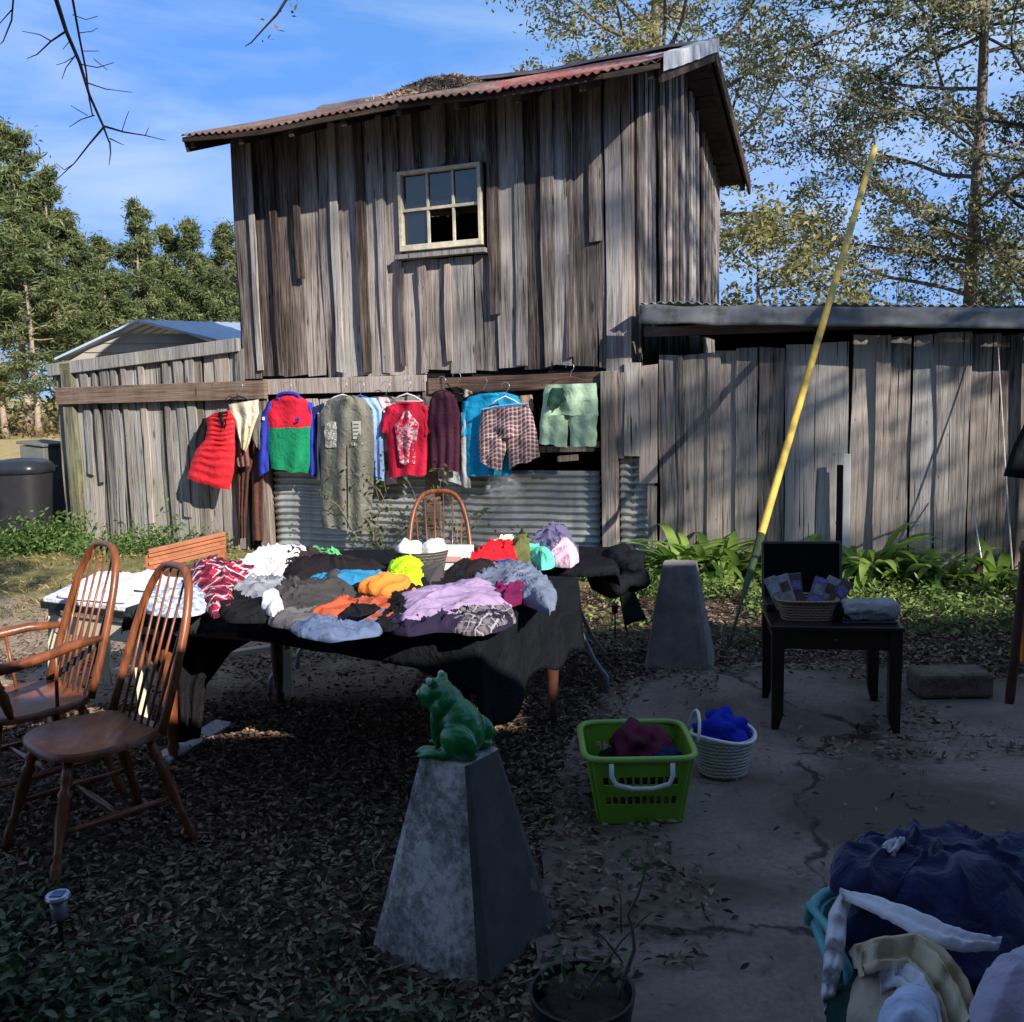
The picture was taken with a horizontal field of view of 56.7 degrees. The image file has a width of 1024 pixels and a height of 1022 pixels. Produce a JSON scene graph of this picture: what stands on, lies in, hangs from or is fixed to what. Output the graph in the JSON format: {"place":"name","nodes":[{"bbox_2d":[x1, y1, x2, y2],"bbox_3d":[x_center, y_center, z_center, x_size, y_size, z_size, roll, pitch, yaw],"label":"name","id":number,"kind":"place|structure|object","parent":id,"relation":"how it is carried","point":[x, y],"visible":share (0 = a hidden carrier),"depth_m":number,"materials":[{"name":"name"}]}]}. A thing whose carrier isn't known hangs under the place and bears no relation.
{"place":"outdoors","nodes":[
{"label":"outdoors","id":0,"kind":"place"},
{"bbox_2d":[0,545,252,657],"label":"grass","id":1,"kind":"structure","parent":0,"point":[56,583],"depth_m":9.59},
{"bbox_2d":[0,398,1023,1021],"bbox_3d":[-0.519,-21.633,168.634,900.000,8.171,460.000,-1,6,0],"label":"ground","id":2,"kind":"structure","parent":0,"point":[10,448],"depth_m":4.20,"materials":[{"name":"soil"}]},
{"bbox_2d":[0,280,59,438],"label":"pine tree","id":3,"kind":"object","parent":2,"relation":"on","point":[8,372],"visible":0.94,"depth_m":41.49,"materials":[{"name":"green plant"}]},
{"bbox_2d":[0,376,59,439],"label":"undergrowth","id":4,"kind":"object","parent":2,"relation":"on","point":[16,425],"visible":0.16,"depth_m":44.07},
{"bbox_2d":[0,458,62,539],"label":"trash can","id":5,"kind":"object","parent":2,"relation":"on","point":[26,486],"visible":0.62,"depth_m":11.51,"materials":[{"name":"grey plastic"}]},
{"bbox_2d":[16,439,66,529],"bbox_3d":[-6.326,-0.317,12.930,0.419,1.304,0.560,0,7,11],"label":"utility box","id":6,"kind":"object","parent":2,"relation":"on","point":[50,450],"visible":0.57,"depth_m":12.80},
{"bbox_2d":[0,202,102,436],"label":"pine tree","id":7,"kind":"object","parent":2,"relation":"on","point":[15,231],"visible":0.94,"depth_m":41.77,"materials":[{"name":"green plant"}]},
{"bbox_2d":[0,160,105,432],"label":"pine tree","id":8,"kind":"object","parent":2,"relation":"on","point":[43,186],"visible":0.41,"depth_m":44.64,"materials":[{"name":"green plant"}]},
{"bbox_2d":[12,243,98,386],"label":"pine tree","id":9,"kind":"object","parent":2,"relation":"on","point":[56,268],"visible":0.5,"depth_m":43.60,"materials":[{"name":"green plant"}]},
{"bbox_2d":[5,504,106,556],"bbox_3d":[-5.616,0.212,11.442,1.477,0.578,1.691,-1,6,0],"label":"weed clump","id":10,"kind":"object","parent":2,"relation":"on","point":[76,527],"visible":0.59,"depth_m":11.41,"materials":[{"name":"green plant"}]},
{"bbox_2d":[0,511,115,557],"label":"weed clump","id":11,"kind":"object","parent":2,"relation":"on","point":[5,544],"visible":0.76,"depth_m":11.16,"materials":[{"name":"green plant"}]},
{"bbox_2d":[0,116,116,432],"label":"pine tree","id":12,"kind":"object","parent":2,"relation":"on","point":[17,163],"visible":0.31,"depth_m":45.14,"materials":[{"name":"green plant"}]},
{"bbox_2d":[0,540,127,798],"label":"windsor chair","id":13,"kind":"object","parent":2,"relation":"on","point":[31,701],"visible":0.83,"depth_m":4.08,"materials":[{"name":"brown wood"}]},
{"bbox_2d":[14,207,119,339],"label":"pine tree","id":14,"kind":"object","parent":2,"relation":"on","point":[84,257],"visible":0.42,"depth_m":46.09,"materials":[{"name":"green plant"}]},
{"bbox_2d":[1,561,197,887],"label":"windsor chair","id":15,"kind":"object","parent":2,"relation":"on","point":[68,743],"visible":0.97,"depth_m":3.60,"materials":[{"name":"brown wood"}]},
{"bbox_2d":[40,571,182,748],"bbox_3d":[-2.140,0.769,5.203,0.730,0.704,1.166,-1,6,0],"label":"white table","id":16,"kind":"object","parent":2,"relation":"on","point":[53,604],"visible":0.23,"depth_m":4.84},
{"bbox_2d":[93,267,149,336],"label":"pine tree","id":17,"kind":"object","parent":2,"relation":"on","point":[125,313],"visible":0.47,"depth_m":47.86,"materials":[{"name":"green plant"}]},
{"bbox_2d":[54,319,240,360],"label":"storage shed","id":18,"kind":"structure","parent":2,"relation":"on","point":[137,335],"depth_m":13.67,"materials":[{"name":"beige"}]},
{"bbox_2d":[104,194,194,320],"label":"pine tree","id":19,"kind":"object","parent":2,"relation":"on","point":[132,254],"visible":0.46,"depth_m":52.44,"materials":[{"name":"green plant"}]},
{"bbox_2d":[0,0,298,181],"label":"overhanging tree","id":20,"kind":"object","parent":2,"relation":"on","point":[65,29],"visible":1,"depth_m":4.09,"materials":[{"name":"brown plant"}]},
{"bbox_2d":[46,338,267,548],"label":"plank shed","id":21,"kind":"structure","parent":2,"relation":"on","point":[129,423],"depth_m":11.48,"materials":[{"name":"grey wood"}]},
{"bbox_2d":[130,258,184,320],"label":"pine tree","id":22,"kind":"object","parent":2,"relation":"on","point":[154,300],"visible":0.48,"depth_m":50.77,"materials":[{"name":"green plant"}]},
{"bbox_2d":[157,266,202,320],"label":"pine tree","id":23,"kind":"object","parent":2,"relation":"on","point":[179,282],"visible":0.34,"depth_m":52.50,"materials":[{"name":"green plant"}]},
{"bbox_2d":[145,531,226,576],"bbox_3d":[-2.296,0.557,6.720,0.569,0.786,0.120,-4,7,-22],"label":"bench back","id":24,"kind":"object","parent":2,"relation":"on","point":[194,548],"visible":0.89,"depth_m":6.70,"materials":[{"name":"brown wood"}]},
{"bbox_2d":[159,216,235,320],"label":"pine tree","id":25,"kind":"object","parent":2,"relation":"on","point":[190,240],"visible":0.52,"depth_m":53.93,"materials":[{"name":"green plant"}]},
{"bbox_2d":[187,263,240,343],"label":"pine tree","id":26,"kind":"object","parent":2,"relation":"on","point":[213,307],"visible":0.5,"depth_m":52.57,"materials":[{"name":"green plant"}]},
{"bbox_2d":[203,217,236,321],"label":"pine tree","id":27,"kind":"object","parent":2,"relation":"on","point":[223,239],"visible":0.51,"depth_m":56.32,"materials":[{"name":"green plant"}]},
{"bbox_2d":[0,772,471,1021],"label":"foreground plants","id":28,"kind":"object","parent":2,"relation":"on","point":[132,1002],"visible":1,"depth_m":2.64,"materials":[{"name":"plant"}]},
{"bbox_2d":[156,614,558,755],"bbox_3d":[-0.713,0.770,4.660,1.760,0.749,1.240,1,7,22],"label":"dining table","id":29,"kind":"object","parent":2,"relation":"on","point":[277,661],"visible":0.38,"depth_m":4.49,"materials":[{"name":"brown wood"}]},
{"bbox_2d":[121,604,266,633],"bbox_3d":[-1.204,0.444,4.803,0.830,0.127,1.292,1,7,22],"label":"plastic sheet","id":30,"kind":"object","parent":29,"relation":"on","point":[206,623],"visible":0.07,"depth_m":4.20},
{"bbox_2d":[146,582,206,617],"bbox_3d":[-1.549,0.389,4.408,0.313,0.072,0.739,-3,7,-15],"label":"striped shirt","id":31,"kind":"object","parent":30,"relation":"on","point":[199,603],"visible":0.51,"depth_m":4.23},
{"bbox_2d":[191,555,254,618],"bbox_3d":[-1.433,0.323,4.724,0.373,0.117,1.494,-3,7,-15],"label":"tartan shirt","id":32,"kind":"object","parent":30,"relation":"on","point":[215,579],"visible":0.84,"depth_m":4.61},
{"bbox_2d":[240,543,306,577],"bbox_3d":[-1.319,0.262,5.240,0.405,0.096,1.145,-1,6,0],"label":"white shirt","id":33,"kind":"object","parent":30,"relation":"on","point":[266,560],"visible":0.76,"depth_m":5.25,"materials":[{"name":"fabric"}]},
{"bbox_2d":[141,634,249,742],"bbox_3d":[-1.485,0.859,4.519,0.563,0.569,0.155,-1,6,0],"label":"hanging black cloth","id":34,"kind":"object","parent":29,"relation":"hanging from","point":[204,659],"visible":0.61,"depth_m":4.49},
{"bbox_2d":[237,567,584,724],"bbox_3d":[-0.408,0.670,4.513,1.193,0.557,1.285,1,7,22],"label":"black tablecloth","id":35,"kind":"object","parent":29,"relation":"on","point":[493,673],"visible":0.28,"depth_m":3.94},
{"bbox_2d":[218,589,269,623],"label":"black trousers","id":36,"kind":"object","parent":35,"relation":"on","point":[242,608],"visible":0.73,"depth_m":3.98,"materials":[{"name":"fabric"}]},
{"bbox_2d":[274,569,357,612],"bbox_3d":[-0.914,0.358,4.328,0.439,0.109,0.826,-1,6,0],"label":"knit sweater","id":37,"kind":"object","parent":35,"relation":"on","point":[297,592],"visible":0.7,"depth_m":4.28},
{"bbox_2d":[283,553,386,579],"bbox_3d":[-0.963,0.276,4.981,0.598,0.127,0.667,-4,7,-22],"label":"charcoal sweater","id":38,"kind":"object","parent":35,"relation":"on","point":[303,567],"visible":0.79,"depth_m":4.82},
{"bbox_2d":[290,608,386,642],"bbox_3d":[-0.695,0.434,3.802,0.438,0.063,0.526,-1,6,0],"label":"blue tee","id":39,"kind":"object","parent":35,"relation":"on","point":[328,628],"visible":0.8,"depth_m":3.64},
{"bbox_2d":[383,605,512,636],"bbox_3d":[-0.267,0.414,3.804,0.542,0.087,0.397,-1,6,0],"label":"purple knit","id":40,"kind":"object","parent":35,"relation":"on","point":[442,621],"visible":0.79,"depth_m":3.67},
{"bbox_2d":[399,577,511,620],"bbox_3d":[-0.262,0.358,4.126,0.527,0.098,0.900,-1,6,0],"label":"lavender blanket","id":41,"kind":"object","parent":35,"relation":"on","point":[428,600],"visible":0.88,"depth_m":3.93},
{"bbox_2d":[453,602,515,635],"bbox_3d":[-0.129,0.412,3.802,0.291,0.078,0.424,-1,6,0],"label":"checked shirt","id":42,"kind":"object","parent":35,"relation":"on","point":[467,626],"visible":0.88,"depth_m":3.67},
{"bbox_2d":[474,560,556,615],"bbox_3d":[0.002,0.322,4.472,0.392,0.099,1.195,-1,6,0],"label":"blue grey shirt","id":43,"kind":"object","parent":35,"relation":"on","point":[539,594],"visible":0.86,"depth_m":4.34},
{"bbox_2d":[315,450,518,549],"bbox_3d":[-1.055,-0.071,9.883,2.294,1.225,1.091,-1,6,0],"label":"shrub","id":44,"kind":"object","parent":2,"relation":"on","point":[375,535],"visible":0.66,"depth_m":9.99,"materials":[{"name":"green plant"}]},
{"bbox_2d":[268,611,609,693],"bbox_3d":[-0.455,0.655,5.675,2.120,0.739,0.720,-1,7,3],"label":"folding table","id":45,"kind":"object","parent":2,"relation":"on","point":[597,664],"visible":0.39,"depth_m":5.48,"materials":[{"name":"grey plastic"}]},
{"bbox_2d":[339,546,646,636],"bbox_3d":[-0.380,0.472,5.646,2.326,0.402,0.809,-1,7,3],"label":"black sheet","id":46,"kind":"object","parent":45,"relation":"on","point":[592,563],"visible":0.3,"depth_m":5.37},
{"bbox_2d":[587,543,650,598],"bbox_3d":[0.620,0.348,5.587,0.371,0.284,0.783,-1,6,0],"label":"black cloth bundle","id":47,"kind":"object","parent":46,"relation":"on","point":[634,572],"visible":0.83,"depth_m":5.38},
{"bbox_2d":[373,745,552,992],"bbox_3d":[-0.152,1.030,2.921,0.438,0.600,0.438,3,8,35],"label":"concrete obelisk","id":48,"kind":"object","parent":2,"relation":"on","point":[458,904],"visible":0.95,"depth_m":2.80,"materials":[{"name":"concrete"}]},
{"bbox_2d":[415,670,494,761],"bbox_3d":[-0.184,0.614,2.879,0.226,0.240,0.193,1,7,22],"label":"frog statue","id":49,"kind":"object","parent":48,"relation":"on","point":[462,728],"visible":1,"depth_m":2.83,"materials":[{"name":"green ceramic"}]},
{"bbox_2d":[181,37,750,556],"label":"barn","id":50,"kind":"structure","parent":2,"relation":"on","point":[533,233],"depth_m":9.85,"materials":[{"name":"grey wood"}]},
{"bbox_2d":[224,382,249,402],"bbox_3d":[-3.067,-1.323,10.632,0.388,0.242,0.018,1,7,21],"label":"clothes hanger","id":51,"kind":"object","parent":50,"relation":"hanging from","point":[236,396],"visible":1,"depth_m":10.63,"materials":[{"name":"metal"}]},
{"bbox_2d":[187,410,237,489],"bbox_3d":[-3.446,-0.690,10.856,0.767,0.906,0.158,1,7,22],"label":"puffer vest","id":52,"kind":"object","parent":51,"relation":"hanging from","point":[213,459],"visible":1,"depth_m":10.80,"materials":[{"name":"red fabric"}]},
{"bbox_2d":[237,443,263,540],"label":"trousers","id":53,"kind":"object","parent":50,"relation":"hanging from","point":[243,472],"visible":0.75,"depth_m":10.89,"materials":[{"name":"brown fabric"}]},
{"bbox_2d":[326,380,346,401],"bbox_3d":[-1.806,-1.269,10.096,0.413,0.239,0.018,1,7,21],"label":"clothes hanger","id":54,"kind":"object","parent":50,"relation":"hanging from","point":[340,394],"visible":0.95,"depth_m":10.10,"materials":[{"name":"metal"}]},
{"bbox_2d":[320,395,374,531],"bbox_3d":[-1.787,-0.502,10.149,0.698,1.460,0.173,2,7,28],"label":"garment bag","id":55,"kind":"object","parent":54,"relation":"hanging from","point":[346,432],"visible":0.98,"depth_m":10.11,"materials":[{"name":"grey fabric"}]},
{"bbox_2d":[391,379,422,401],"bbox_3d":[-1.094,-1.249,9.865,0.374,0.234,0.018,1,7,21],"label":"clothes hanger","id":56,"kind":"object","parent":50,"relation":"hanging from","point":[407,393],"visible":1,"depth_m":9.86,"materials":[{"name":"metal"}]},
{"bbox_2d":[380,401,429,476],"bbox_3d":[-1.119,-0.744,9.920,0.596,0.795,0.130,2,7,24],"label":"tee shirt","id":57,"kind":"object","parent":56,"relation":"hanging from","point":[405,428],"visible":1,"depth_m":9.88,"materials":[{"name":"red fabric"}]},
{"bbox_2d":[354,70,487,102],"bbox_3d":[-0.859,-5.010,11.549,1.060,0.731,2.548,2,8,31],"label":"pine straw","id":58,"kind":"object","parent":50,"relation":"on","point":[443,81],"visible":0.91,"depth_m":11.14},
{"bbox_2d":[394,161,487,260],"bbox_3d":[-0.738,-3.059,9.714,1.027,0.891,0.150,1,7,22],"label":"window","id":59,"kind":"structure","parent":50,"relation":"in","point":[417,195],"depth_m":9.75,"materials":[{"name":"beige paint"}]},
{"bbox_2d":[428,376,454,396],"bbox_3d":[-0.722,-1.272,9.712,0.306,0.213,0.018,1,7,21],"label":"clothes hanger","id":60,"kind":"object","parent":50,"relation":"hanging from","point":[439,390],"visible":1,"depth_m":9.71,"materials":[{"name":"metal"}]},
{"bbox_2d":[427,391,459,471],"bbox_3d":[-0.707,-0.809,9.746,0.378,0.828,0.102,2,7,27],"label":"maroon vest","id":61,"kind":"object","parent":60,"relation":"hanging from","point":[443,423],"visible":1,"depth_m":9.71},
{"bbox_2d":[464,377,490,398],"bbox_3d":[-0.296,-1.240,9.598,0.424,0.229,0.018,1,7,21],"label":"clothes hanger","id":62,"kind":"object","parent":50,"relation":"hanging from","point":[479,391],"visible":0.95,"depth_m":9.60,"materials":[{"name":"metal"}]},
{"bbox_2d":[462,392,520,475],"bbox_3d":[-0.206,-0.770,9.597,0.694,0.850,0.119,1,7,22],"label":"turquoise shirt","id":63,"kind":"object","parent":62,"relation":"hanging from","point":[473,406],"visible":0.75,"depth_m":9.64,"materials":[{"name":"fabric"}]},
{"bbox_2d":[486,382,517,407],"bbox_3d":[-0.070,-1.144,9.388,0.413,0.263,0.018,1,7,21],"label":"clothes hanger","id":64,"kind":"object","parent":50,"relation":"hanging from","point":[503,397],"visible":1,"depth_m":9.38,"materials":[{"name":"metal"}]},
{"bbox_2d":[479,403,539,471],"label":"plaid shorts","id":65,"kind":"object","parent":64,"relation":"hanging from","point":[499,427],"visible":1,"depth_m":9.40,"materials":[{"name":"multicoloured fabric"}]},
{"bbox_2d":[551,363,588,382],"bbox_3d":[0.553,-1.323,9.136,0.389,0.203,0.018,1,7,21],"label":"clothes hanger","id":66,"kind":"object","parent":50,"relation":"hanging from","point":[570,376],"visible":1,"depth_m":9.12,"materials":[{"name":"metal"}]},
{"bbox_2d":[539,383,597,447],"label":"mint shorts","id":67,"kind":"object","parent":66,"relation":"hanging from","point":[574,407],"visible":1,"depth_m":9.14,"materials":[{"name":"fabric"}]},
{"bbox_3d":[-2.479,-1.300,10.451,0.448,0.239,0.190,-1,6,0],"label":"clothes hanger","id":68,"kind":"object","parent":50,"relation":"hanging from","visible":0},
{"bbox_2d":[258,391,317,476],"bbox_3d":[-2.523,-0.844,10.503,0.785,0.950,0.132,1,7,21],"label":"pullover","id":69,"kind":"object","parent":68,"relation":"hanging from","point":[288,435],"visible":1,"depth_m":10.45,"materials":[{"name":"multicoloured fabric"}]},
{"bbox_2d":[0,583,1023,1021],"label":"fallen leaves","id":70,"kind":"object","parent":2,"relation":"on","point":[340,873],"depth_m":3.79,"materials":[{"name":"plant"}]},
{"bbox_2d":[609,523,745,593],"bbox_3d":[1.588,0.443,8.750,1.375,0.560,1.468,-1,6,0],"label":"leafy plant","id":71,"kind":"object","parent":2,"relation":"on","point":[682,539],"visible":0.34,"depth_m":8.81,"materials":[{"name":"green plant"}]},
{"bbox_2d":[645,560,714,670],"bbox_3d":[1.049,0.639,5.925,0.421,0.640,0.421,0,7,14],"label":"concrete obelisk","id":72,"kind":"object","parent":2,"relation":"on","point":[680,638],"visible":0.98,"depth_m":5.78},
{"bbox_2d":[634,532,759,590],"bbox_3d":[1.888,0.541,8.735,1.200,0.611,1.482,5,9,44],"label":"leafy plant","id":73,"kind":"object","parent":2,"relation":"on","point":[700,551],"visible":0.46,"depth_m":8.52,"materials":[{"name":"green plant"}]},
{"bbox_2d":[485,0,996,281],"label":"broadleaf tree","id":74,"kind":"object","parent":2,"relation":"on","point":[653,18],"visible":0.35,"depth_m":22.07,"materials":[{"name":"green plant"}]},
{"bbox_2d":[576,551,1019,661],"bbox_3d":[2.784,0.639,7.180,6.457,0.299,2.849,1,7,22],"label":"ground cover","id":75,"kind":"object","parent":2,"relation":"on","point":[924,592],"visible":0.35,"depth_m":7.25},
{"bbox_2d":[726,119,882,649],"bbox_3d":[2.621,-1.568,8.017,0.062,4.488,4.907,3,8,31],"label":"extension pole","id":76,"kind":"object","parent":2,"relation":"on","point":[769,505],"visible":0.97,"depth_m":7.53,"materials":[{"name":"metal"}]},
{"bbox_2d":[719,183,923,305],"bbox_3d":[5.259,-3.567,18.915,6.194,5.623,5.052,-1,6,0],"label":"tree","id":77,"kind":"object","parent":2,"relation":"on","point":[753,245],"visible":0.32,"depth_m":18.29,"materials":[{"name":"green plant"}]},
{"bbox_2d":[639,301,1023,575],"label":"lean to shed","id":78,"kind":"object","parent":2,"relation":"on","point":[901,405],"visible":0.97,"depth_m":8.52,"materials":[{"name":"grey wood"}]},
{"bbox_2d":[836,454,850,569],"bbox_3d":[2.971,0.041,8.528,0.064,1.106,0.147,-5,7,-28],"label":"white post","id":79,"kind":"object","parent":2,"relation":"on","point":[842,502],"visible":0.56,"depth_m":8.50,"materials":[{"name":"paint"}]},
{"bbox_2d":[719,0,1023,306],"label":"broadleaf tree","id":80,"kind":"object","parent":2,"relation":"on","point":[908,250],"visible":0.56,"depth_m":20.46,"materials":[{"name":"green plant"}]},
{"bbox_2d":[842,521,951,595],"bbox_3d":[3.023,0.461,8.140,1.411,0.678,1.428,1,7,21],"label":"leafy plant","id":81,"kind":"object","parent":2,"relation":"on","point":[887,555],"visible":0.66,"depth_m":7.95,"materials":[{"name":"green plant"}]},
{"bbox_2d":[810,0,1023,306],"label":"broadleaf tree","id":82,"kind":"object","parent":2,"relation":"on","point":[1007,253],"visible":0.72,"depth_m":19.56,"materials":[{"name":"green plant"}]},
{"bbox_2d":[943,536,1017,597],"bbox_3d":[4.061,0.548,7.716,1.276,0.555,1.325,-1,6,0],"label":"leafy plant","id":83,"kind":"object","parent":2,"relation":"on","point":[997,570],"visible":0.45,"depth_m":7.75,"materials":[{"name":"green plant"}]},
{"bbox_2d":[0,0,1023,398],"label":"sky","id":84,"kind":"structure","parent":0,"point":[187,66],"materials":[{"name":"blue"}]},
{"bbox_2d":[535,663,1023,1021],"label":"patio","id":85,"kind":"structure","parent":0,"point":[765,864],"depth_m":3.66,"materials":[{"name":"concrete"}]},
{"bbox_2d":[515,839,671,1021],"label":"potted plant","id":86,"kind":"object","parent":85,"relation":"on","point":[571,989],"visible":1,"depth_m":2.31,"materials":[{"name":"green plant"}]},
{"bbox_2d":[577,718,697,823],"bbox_3d":[0.498,1.046,3.825,0.459,0.284,0.518,-1,6,0],"label":"laundry basket","id":87,"kind":"object","parent":85,"relation":"on","point":[590,733],"visible":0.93,"depth_m":3.65,"materials":[{"name":"plastic"}]},
{"bbox_2d":[609,717,671,756],"bbox_3d":[0.517,0.950,3.844,0.233,0.197,0.265,-3,7,-15],"label":"maroon sweater","id":88,"kind":"object","parent":87,"relation":"in","point":[631,736],"visible":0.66,"depth_m":3.79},
{"bbox_2d":[687,709,756,779],"bbox_3d":[0.919,0.998,4.137,0.292,0.277,0.276,-1,6,0],"label":"woven basket","id":89,"kind":"object","parent":85,"relation":"on","point":[720,759],"visible":0.75,"depth_m":4.05,"materials":[{"name":"fabric"}]},
{"bbox_2d":[692,705,749,741],"bbox_3d":[0.919,0.960,4.149,0.261,0.202,0.237,-1,6,0],"label":"blue cloth","id":90,"kind":"object","parent":89,"relation":"in","point":[724,723],"visible":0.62,"depth_m":4.08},
{"bbox_2d":[804,886,853,984],"bbox_3d":[1.048,1.139,2.166,0.699,0.441,0.608,-1,6,0],"label":"laundry hamper","id":91,"kind":"object","parent":85,"relation":"on","point":[819,904],"visible":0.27,"depth_m":2.24,"materials":[{"name":"teal plastic"}]},
{"bbox_2d":[821,894,850,1014],"bbox_3d":[0.711,0.961,2.074,0.044,0.197,0.241,2,7,26],"label":"white pillowcase","id":92,"kind":"object","parent":91,"relation":"hanging from","point":[835,942],"visible":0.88,"depth_m":2.00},
{"bbox_2d":[846,933,974,1021],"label":"beige towel","id":93,"kind":"object","parent":91,"relation":"in","point":[866,1001],"visible":0.09,"depth_m":1.88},
{"bbox_2d":[877,962,942,1021],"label":"white waffle towel","id":94,"kind":"object","parent":93,"relation":"on","point":[898,978],"visible":0.57,"depth_m":1.84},
{"bbox_2d":[878,983,941,1021],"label":"ice blue pillow","id":95,"kind":"object","parent":94,"relation":"on","point":[912,1002],"visible":1,"depth_m":1.70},
{"bbox_2d":[849,933,972,1021],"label":"cream towel","id":96,"kind":"object","parent":91,"relation":"on","point":[941,970],"visible":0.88,"depth_m":1.83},
{"bbox_2d":[845,850,1023,994],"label":"navy towel","id":97,"kind":"object","parent":91,"relation":"in","point":[920,891],"visible":0.44,"depth_m":2.05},
{"bbox_2d":[839,887,1001,951],"bbox_3d":[0.821,0.852,1.968,0.339,0.051,0.127,4,9,41],"label":"white cloth","id":98,"kind":"object","parent":97,"relation":"on","point":[929,927],"visible":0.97,"depth_m":1.93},
{"bbox_2d":[830,817,1023,927],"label":"navy towel","id":99,"kind":"object","parent":97,"relation":"on","point":[976,875],"visible":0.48,"depth_m":2.11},
{"bbox_2d":[829,824,944,900],"bbox_3d":[0.881,0.809,2.233,0.334,0.100,0.206,-7,8,-39],"label":"navy towel","id":100,"kind":"object","parent":99,"relation":"on","point":[867,865],"visible":0.81,"depth_m":2.17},
{"bbox_2d":[968,945,1023,1021],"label":"lavender pillow","id":101,"kind":"object","parent":91,"relation":"on","point":[998,996],"visible":1,"depth_m":1.63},
{"bbox_2d":[760,601,904,733],"bbox_3d":[1.612,0.784,4.861,0.620,0.526,0.580,0,7,10],"label":"end table","id":102,"kind":"object","parent":85,"relation":"on","point":[779,635],"visible":0.84,"depth_m":4.60,"materials":[{"name":"brown wood"}]},
{"bbox_2d":[761,541,841,610],"bbox_3d":[1.529,0.338,4.981,0.414,0.331,0.249,0,7,10],"label":"open case","id":103,"kind":"object","parent":102,"relation":"on","point":[809,561],"visible":0.64,"depth_m":5.06,"materials":[{"name":"black plastic"}]},
{"bbox_2d":[774,592,839,621],"bbox_3d":[1.470,0.480,4.748,0.310,0.108,0.228,0,7,10],"label":"wicker basket","id":104,"kind":"object","parent":102,"relation":"on","point":[811,611],"visible":0.79,"depth_m":4.66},
{"bbox_2d":[840,597,900,619],"bbox_3d":[1.757,0.481,4.681,0.275,0.108,0.177,-1,6,0],"label":"rolled blanket","id":105,"kind":"object","parent":102,"relation":"on","point":[882,608],"visible":0.92,"depth_m":4.62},
{"bbox_2d":[906,664,993,697],"bbox_3d":[2.377,0.925,5.166,0.390,0.130,0.220,-1,7,3],"label":"stone block","id":106,"kind":"object","parent":85,"relation":"on","point":[950,681],"depth_m":5.06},
{"bbox_2d":[1005,540,1023,703],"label":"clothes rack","id":107,"kind":"object","parent":85,"relation":"on","point":[1014,655],"visible":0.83,"depth_m":4.94,"materials":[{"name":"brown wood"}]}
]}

